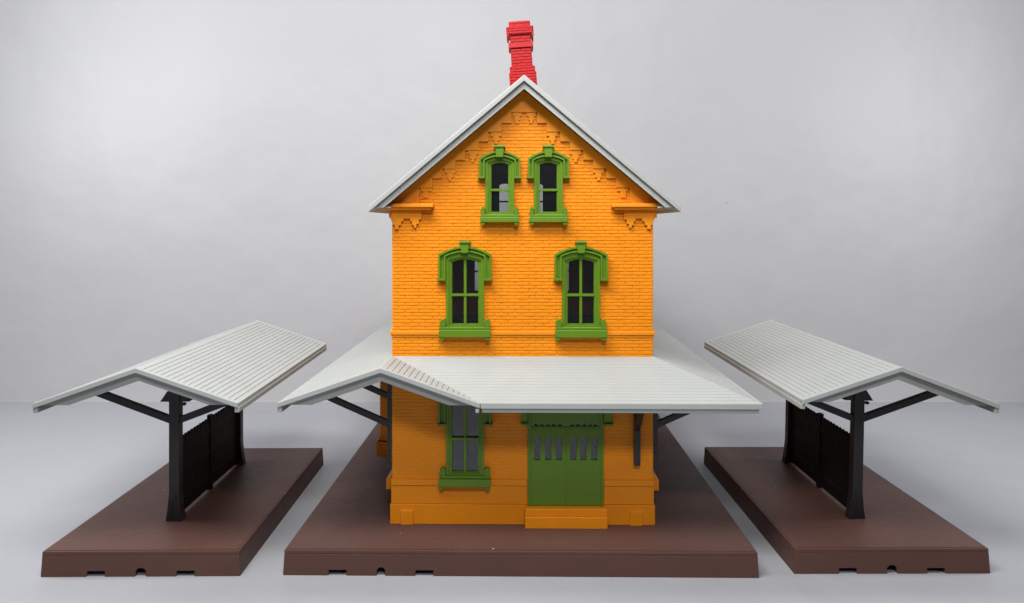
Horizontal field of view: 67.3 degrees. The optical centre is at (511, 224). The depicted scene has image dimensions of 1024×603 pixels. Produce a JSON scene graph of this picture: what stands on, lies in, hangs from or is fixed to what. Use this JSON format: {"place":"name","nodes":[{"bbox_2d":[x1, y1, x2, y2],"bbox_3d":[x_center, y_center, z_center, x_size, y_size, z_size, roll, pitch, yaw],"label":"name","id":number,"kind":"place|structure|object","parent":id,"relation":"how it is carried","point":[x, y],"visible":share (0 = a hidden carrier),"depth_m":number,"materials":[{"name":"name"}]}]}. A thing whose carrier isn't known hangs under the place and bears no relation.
{"place":"outdoors","nodes":[
{"label":"outdoors","id":0,"kind":"place"},
{"bbox_2d":[0,0,1023,401],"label":"wall","id":1,"kind":"structure","parent":0,"point":[174,174],"depth_m":23.94,"materials":[{"name":"grey paint"}]},
{"bbox_2d":[0,402,1023,602],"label":"floor","id":2,"kind":"structure","parent":0,"point":[65,470],"depth_m":15.29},
{"bbox_2d":[33,320,326,576],"bbox_3d":[-5.827,3.848,14.785,3.164,3.287,5.940,0,0,-1],"label":"platform shelter","id":3,"kind":"object","parent":2,"relation":"on","point":[213,496],"visible":1,"depth_m":13.26,"materials":[{"name":"brown plastic"}]},
{"bbox_2d":[277,20,762,577],"bbox_3d":[0.184,0.593,17.603,7.582,9.797,11.295,0,0,1],"label":"model station","id":4,"kind":"object","parent":2,"relation":"on","point":[539,380],"visible":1,"depth_m":13.06,"materials":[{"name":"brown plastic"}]},
{"bbox_2d":[437,241,492,339],"bbox_3d":[-0.797,1.115,13.041,0.931,1.677,0.235,0,0,1],"label":"window","id":5,"kind":"structure","parent":4,"relation":"in","point":[481,329],"depth_m":13.03,"materials":[{"name":"green plastic"}]},
{"bbox_2d":[437,402,492,489],"bbox_3d":[-0.797,3.565,13.041,0.931,1.819,0.235,0,0,1],"label":"window","id":6,"kind":"structure","parent":4,"relation":"in","point":[449,477],"depth_m":13.03,"materials":[{"name":"green plastic"}]},
{"bbox_2d":[473,261,477,291],"bbox_3d":[-0.731,1.114,19.729,0.642,1.289,0.125,0,0,1],"label":"window","id":7,"kind":"structure","parent":4,"relation":"in","point":[474,270],"depth_m":19.67,"materials":[{"name":"grey plastic"}]},
{"bbox_2d":[478,145,520,224],"bbox_3d":[-0.208,-0.666,13.034,0.730,1.348,0.235,0,0,1],"label":"window","id":8,"kind":"structure","parent":4,"relation":"in","point":[486,161],"depth_m":13.02,"materials":[{"name":"green plastic"}]},
{"bbox_2d":[498,183,507,211],"bbox_3d":[-0.179,-0.647,19.722,0.489,0.999,0.125,0,0,1],"label":"window","id":9,"kind":"structure","parent":4,"relation":"in","point":[498,183],"depth_m":19.66,"materials":[{"name":"grey plastic"}]},
{"bbox_2d":[540,183,543,211],"bbox_3d":[0.645,-0.647,19.711,0.489,0.999,0.125,0,0,1],"label":"window","id":10,"kind":"structure","parent":4,"relation":"in","point":[540,183],"depth_m":19.65,"materials":[{"name":"grey plastic"}]},
{"bbox_2d":[527,145,569,224],"bbox_3d":[0.616,-0.666,13.023,0.730,1.348,0.235,0,0,1],"label":"window","id":11,"kind":"structure","parent":4,"relation":"in","point":[548,155],"depth_m":13.01,"materials":[{"name":"green plastic"}]},
{"bbox_2d":[521,413,613,505],"bbox_3d":[0.933,3.701,13.045,1.558,2.151,0.190,0,0,1],"label":"door","id":12,"kind":"structure","parent":4,"relation":"in","point":[565,481],"depth_m":13.06,"materials":[{"name":"green plastic"}]},
{"bbox_2d":[568,262,569,291],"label":"window","id":13,"kind":"structure","parent":4,"relation":"in","point":[569,262],"depth_m":19.64,"materials":[{"name":"black plastic"}]},
{"bbox_2d":[553,241,608,340],"bbox_3d":[1.167,1.115,13.015,0.931,1.677,0.235,0,0,1],"label":"window","id":14,"kind":"structure","parent":4,"relation":"in","point":[597,329],"depth_m":13.00,"materials":[{"name":"green plastic"}]},
{"bbox_2d":[704,320,998,573],"bbox_3d":[5.991,3.848,14.885,3.146,3.286,5.940,0,0,0],"label":"platform shelter","id":15,"kind":"object","parent":2,"relation":"on","point":[814,495],"visible":1,"depth_m":13.37,"materials":[{"name":"brown plastic"}]}
]}

